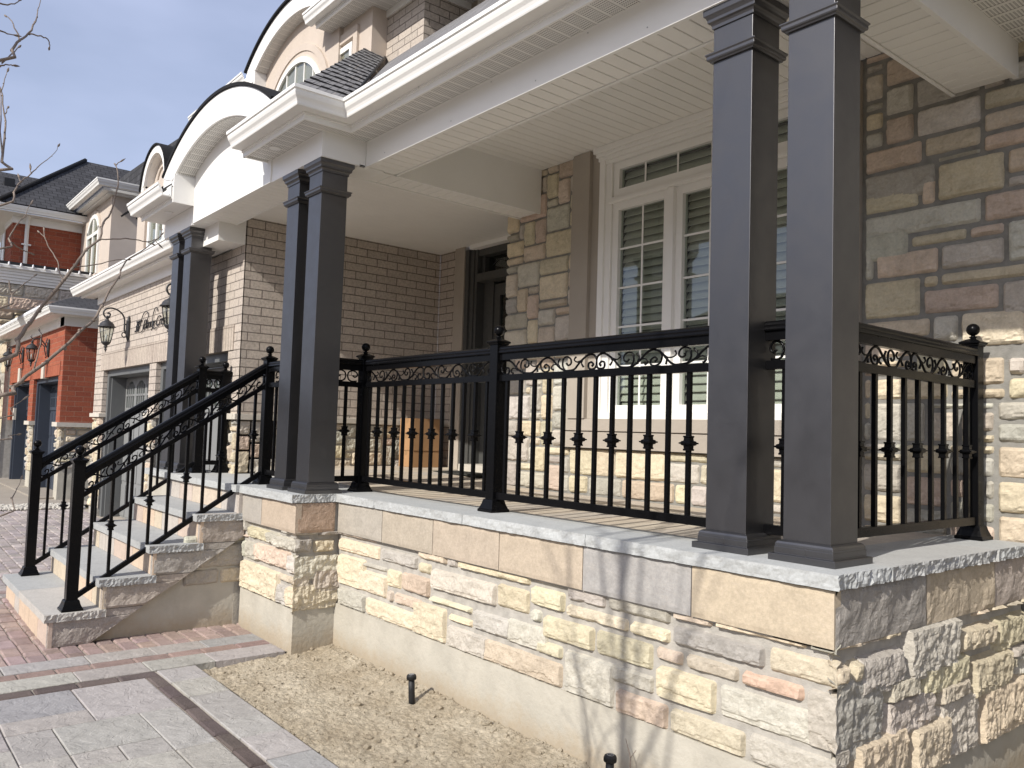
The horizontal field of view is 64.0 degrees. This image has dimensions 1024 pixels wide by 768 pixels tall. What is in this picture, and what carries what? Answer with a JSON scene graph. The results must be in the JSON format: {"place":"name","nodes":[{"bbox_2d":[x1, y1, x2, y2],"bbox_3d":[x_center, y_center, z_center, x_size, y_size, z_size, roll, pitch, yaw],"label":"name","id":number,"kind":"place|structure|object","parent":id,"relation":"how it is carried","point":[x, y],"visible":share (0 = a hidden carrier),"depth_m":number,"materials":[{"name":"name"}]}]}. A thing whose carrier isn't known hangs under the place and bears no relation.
{"place":"outdoors","nodes":[
{"label":"outdoors","id":0,"kind":"place"},
{"bbox_2d":[0,478,86,504],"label":"driveway","id":1,"kind":"structure","parent":0,"point":[8,486],"depth_m":15.62,"materials":[{"name":"grey concrete"}]},
{"bbox_2d":[0,158,140,500],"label":"neighbour house","id":2,"kind":"structure","parent":0,"point":[53,410],"depth_m":16.93,"materials":[{"name":"brick"}]},
{"bbox_2d":[0,232,5,259],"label":"window","id":3,"kind":"structure","parent":2,"relation":"in","point":[2,244],"depth_m":18.27,"materials":[{"name":"white plastic"}]},
{"bbox_2d":[3,344,24,370],"bbox_3d":[-10.936,-0.566,17.957,0.434,0.616,0.240,5,-4,-39],"label":"wall lantern","id":4,"kind":"object","parent":2,"relation":"attached to","point":[7,353],"depth_m":17.92,"materials":[{"name":"black metal"}]},
{"bbox_2d":[0,305,44,329],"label":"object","id":5,"kind":"object","parent":2,"relation":"on","point":[31,311],"visible":0.84,"depth_m":16.54,"materials":[{"name":"white metal"}]},
{"bbox_2d":[23,388,28,479],"bbox_3d":[-10.723,1.122,18.370,0.060,2.150,2.000,5,-4,-39],"label":"garage door","id":6,"kind":"structure","parent":2,"relation":"in","point":[26,431],"depth_m":19.03,"materials":[{"name":"blue paint"}]},
{"bbox_2d":[26,335,49,366],"bbox_3d":[-9.128,-0.623,15.754,0.434,0.616,0.240,5,-4,-39],"label":"wall lantern","id":7,"kind":"object","parent":2,"relation":"attached to","point":[32,346],"depth_m":15.72,"materials":[{"name":"black metal"}]},
{"bbox_2d":[0,262,91,276],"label":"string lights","id":8,"kind":"object","parent":2,"relation":"attached to","point":[8,264],"visible":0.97,"depth_m":16.28,"materials":[{"name":"white metal"}]},
{"bbox_2d":[45,384,57,489],"bbox_3d":[-8.912,1.055,16.164,0.060,2.130,2.190,5,-4,-39],"label":"garage door","id":9,"kind":"structure","parent":2,"relation":"in","point":[54,388],"depth_m":16.74,"materials":[{"name":"blue paint"}]},
{"bbox_2d":[84,214,100,272],"bbox_3d":[-8.884,-2.921,17.355,0.050,1.350,1.060,5,-4,-39],"label":"arched window","id":10,"kind":"structure","parent":2,"relation":"in","point":[92,221],"depth_m":17.32,"materials":[{"name":"white plastic"}]},
{"bbox_2d":[0,509,285,767],"bbox_3d":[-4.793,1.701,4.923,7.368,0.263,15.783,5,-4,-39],"label":"path","id":11,"kind":"structure","parent":0,"point":[14,523],"depth_m":5.96,"materials":[{"name":"brick"}]},
{"bbox_2d":[0,502,85,510],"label":"gravel","id":12,"kind":"structure","parent":11,"relation":"on","point":[18,507],"depth_m":12.93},
{"bbox_2d":[2,479,244,648],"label":"entry steps","id":13,"kind":"structure","parent":11,"relation":"on","point":[186,577],"depth_m":6.50,"materials":[{"name":"grey stone"}]},
{"bbox_2d":[18,356,208,576],"bbox_3d":[-3.706,0.706,7.772,1.559,2.064,0.144,5,-4,-39],"label":"railing","id":14,"kind":"object","parent":13,"relation":"on","point":[39,463],"visible":0.91,"depth_m":7.67,"materials":[{"name":"black metal"}]},
{"bbox_2d":[57,346,277,612],"bbox_3d":[-2.640,0.661,6.474,1.559,2.064,0.144,5,-4,-39],"label":"railing","id":15,"kind":"object","parent":13,"relation":"on","point":[82,473],"visible":0.99,"depth_m":6.39,"materials":[{"name":"black metal"}]},
{"bbox_2d":[264,361,279,475],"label":"railing","id":16,"kind":"object","parent":15,"relation":"attached to","point":[273,366],"visible":0.38,"depth_m":6.80,"materials":[{"name":"black metal"}]},
{"bbox_2d":[0,634,337,767],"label":"path","id":17,"kind":"structure","parent":0,"point":[142,723],"depth_m":4.47,"materials":[{"name":"stone"}]},
{"bbox_2d":[0,0,469,395],"label":"sky","id":18,"kind":"structure","parent":0,"point":[116,79],"materials":[{"name":"blue"}]},
{"bbox_2d":[202,644,590,767],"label":"soil","id":19,"kind":"structure","parent":0,"point":[338,706],"depth_m":4.68,"materials":[{"name":"beige gravel"}]},
{"bbox_2d":[407,673,415,704],"bbox_3d":[-0.608,1.857,4.958,0.059,0.197,0.060,2,-4,-39],"label":"sprinkler","id":20,"kind":"object","parent":19,"relation":"on","point":[411,678],"visible":0.98,"depth_m":4.94,"materials":[{"name":"black plastic"}]},
{"bbox_2d":[603,753,616,767],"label":"sprinkler","id":21,"kind":"object","parent":19,"relation":"on","point":[610,760],"visible":1,"depth_m":3.69,"materials":[{"name":"black plastic"}]},
{"bbox_2d":[625,738,635,767],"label":"dry twig","id":22,"kind":"object","parent":19,"relation":"on","point":[629,754],"visible":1,"depth_m":3.76,"materials":[{"name":"brown plant"}]},
{"bbox_3d":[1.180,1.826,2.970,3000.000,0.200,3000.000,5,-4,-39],"label":"ground","id":23,"kind":"structure","parent":0,"visible":0},
{"bbox_2d":[0,0,163,516],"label":"bare tree","id":24,"kind":"object","parent":23,"relation":"on","point":[18,338],"visible":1,"depth_m":2.02,"materials":[{"name":"brown plant"}]},
{"bbox_2d":[70,0,1023,642],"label":"house","id":25,"kind":"structure","parent":23,"relation":"on","point":[532,170],"depth_m":6.42,"materials":[{"name":"stone"}]},
{"bbox_2d":[98,307,130,351],"bbox_3d":[-5.571,-0.752,11.470,0.434,0.638,0.240,5,-4,-39],"label":"wall lantern","id":26,"kind":"object","parent":25,"relation":"attached to","point":[107,323],"depth_m":11.40,"materials":[{"name":"black metal"}]},
{"bbox_2d":[119,376,148,518],"bbox_3d":[-5.299,0.945,11.809,0.060,2.130,2.150,5,-4,-39],"label":"garage door","id":27,"kind":"structure","parent":25,"relation":"in","point":[137,387],"depth_m":12.21,"materials":[{"name":"grey paint"}]},
{"bbox_2d":[134,307,165,332],"bbox_3d":[-4.785,-0.846,10.811,0.016,0.297,1.380,5,-4,-39],"label":"house number sign","id":28,"kind":"object","parent":25,"relation":"attached to","point":[146,325],"visible":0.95,"depth_m":10.87,"materials":[{"name":"black metal"}]},
{"bbox_2d":[141,221,164,249],"bbox_3d":[-5.440,-2.426,12.568,0.060,1.200,1.500,5,-4,-39],"label":"window","id":29,"kind":"structure","parent":25,"relation":"in","point":[146,226],"depth_m":12.85,"materials":[{"name":"white plastic"}]},
{"bbox_2d":[159,283,170,331],"bbox_3d":[-3.763,-0.828,9.268,0.434,0.638,0.240,5,-4,-39],"label":"wall lantern","id":30,"kind":"object","parent":25,"relation":"attached to","point":[165,303],"depth_m":9.14,"materials":[{"name":"black metal"}]},
{"bbox_2d":[202,367,223,469],"bbox_3d":[-3.549,0.936,9.673,0.060,2.260,2.230,5,-4,-39],"label":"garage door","id":31,"kind":"structure","parent":25,"relation":"in","point":[215,422],"depth_m":9.64,"materials":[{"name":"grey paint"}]},
{"bbox_2d":[272,43,328,91],"bbox_3d":[-2.902,-3.878,10.949,0.050,1.260,1.960,5,-4,-39],"label":"arched window","id":32,"kind":"structure","parent":25,"relation":"in","point":[309,53],"depth_m":10.84,"materials":[{"name":"white plastic"}]},
{"bbox_2d":[340,24,359,72],"bbox_3d":[-2.053,-3.779,9.985,0.045,1.000,0.680,5,-4,-39],"label":"window","id":33,"kind":"structure","parent":25,"relation":"in","point":[353,33],"depth_m":9.85,"materials":[{"name":"white plastic"}]},
{"bbox_2d":[493,259,507,338],"bbox_3d":[0.136,-0.293,8.820,0.061,2.360,1.310,5,-4,-39],"label":"front door","id":34,"kind":"structure","parent":25,"relation":"in","point":[500,289],"depth_m":9.20,"materials":[{"name":"grey paint"}]},
{"bbox_2d":[593,81,787,419],"bbox_3d":[1.460,-0.877,6.051,0.209,2.285,2.290,5,-4,-39],"label":"window","id":35,"kind":"structure","parent":25,"relation":"in","point":[655,299],"depth_m":6.42,"materials":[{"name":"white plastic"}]},
{"bbox_2d":[144,466,1023,767],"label":"porch","id":36,"kind":"object","parent":23,"relation":"on","point":[592,638],"visible":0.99,"depth_m":3.98,"materials":[{"name":"stone"}]},
{"bbox_2d":[155,233,184,469],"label":"porch column","id":37,"kind":"structure","parent":36,"relation":"on","point":[177,240],"depth_m":8.77,"materials":[{"name":"grey metal"}]},
{"bbox_2d":[166,226,215,471],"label":"porch column","id":38,"kind":"structure","parent":36,"relation":"on","point":[195,302],"depth_m":8.48,"materials":[{"name":"grey metal"}]},
{"bbox_2d":[206,362,232,472],"bbox_3d":[-3.011,0.333,8.356,0.273,1.136,0.144,5,-4,-39],"label":"railing","id":39,"kind":"object","parent":36,"relation":"on","point":[222,377],"visible":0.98,"depth_m":8.35,"materials":[{"name":"black metal"}]},
{"bbox_2d":[266,169,309,489],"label":"porch column","id":40,"kind":"structure","parent":36,"relation":"on","point":[297,183],"depth_m":6.46,"materials":[{"name":"grey metal"}]},
{"bbox_2d":[287,157,354,493],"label":"porch column","id":41,"kind":"structure","parent":36,"relation":"on","point":[327,194],"depth_m":6.18,"materials":[{"name":"grey metal"}]},
{"bbox_2d":[334,358,362,481],"bbox_3d":[-1.299,0.276,6.360,0.239,0.956,0.068,5,-4,-39],"label":"railing","id":42,"kind":"object","parent":41,"relation":"attached to","point":[353,365],"visible":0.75,"depth_m":6.35,"materials":[{"name":"black metal"}]},
{"bbox_2d":[399,450,438,466],"bbox_3d":[-1.056,0.857,9.387,0.381,0.184,0.300,5,-4,-39],"label":"cardboard box","id":43,"kind":"object","parent":36,"relation":"on","point":[425,458],"visible":0.62,"depth_m":9.26,"materials":[{"name":"brown cardboard"}]},
{"bbox_2d":[399,434,438,450],"bbox_3d":[-1.051,0.670,9.390,0.381,0.184,0.300,5,-4,-39],"label":"cardboard box","id":44,"kind":"object","parent":43,"relation":"on","point":[425,443],"visible":0.48,"depth_m":9.26,"materials":[{"name":"brown cardboard"}]},
{"bbox_2d":[400,418,439,434],"bbox_3d":[-1.044,0.489,9.415,0.381,0.178,0.300,5,-4,-39],"label":"cardboard box","id":45,"kind":"object","parent":44,"relation":"on","point":[426,424],"visible":0.52,"depth_m":9.29,"materials":[{"name":"brown cardboard"}]},
{"bbox_2d":[347,325,510,512],"bbox_3d":[-0.637,0.236,5.806,0.144,1.170,1.842,5,-4,-39],"label":"railing","id":46,"kind":"object","parent":36,"relation":"on","point":[493,441],"visible":1,"depth_m":5.65,"materials":[{"name":"black metal"}]},
{"bbox_2d":[496,326,708,526],"bbox_3d":[0.454,0.217,4.475,0.068,0.956,1.679,5,-4,-39],"label":"railing","id":47,"kind":"object","parent":46,"relation":"attached to","point":[682,338],"visible":0.94,"depth_m":4.39,"materials":[{"name":"black metal"}]},
{"bbox_2d":[434,470,481,476],"bbox_3d":[-0.485,0.932,8.540,0.320,0.018,0.770,5,-4,-39],"label":"doormat","id":48,"kind":"object","parent":36,"relation":"on","point":[466,473],"visible":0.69,"depth_m":8.43,"materials":[{"name":"grey"}]},
{"bbox_2d":[692,0,788,555],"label":"porch column","id":49,"kind":"structure","parent":36,"relation":"on","point":[746,57],"depth_m":3.71,"materials":[{"name":"grey metal"}]},
{"bbox_2d":[768,0,872,568],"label":"porch column","id":50,"kind":"structure","parent":36,"relation":"on","point":[820,520],"depth_m":3.40,"materials":[{"name":"grey metal"}]},
{"bbox_2d":[764,320,785,535],"bbox_3d":[1.207,0.189,3.621,0.068,0.956,0.181,5,-4,-39],"label":"railing","id":51,"kind":"object","parent":50,"relation":"attached to","point":[775,330],"visible":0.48,"depth_m":3.63,"materials":[{"name":"black metal"}]},
{"bbox_2d":[857,322,992,540],"bbox_3d":[1.967,0.209,4.012,1.554,1.170,0.144,5,-4,-39],"label":"railing","id":52,"kind":"object","parent":36,"relation":"on","point":[968,354],"visible":0.83,"depth_m":4.08,"materials":[{"name":"black metal"}]}
]}

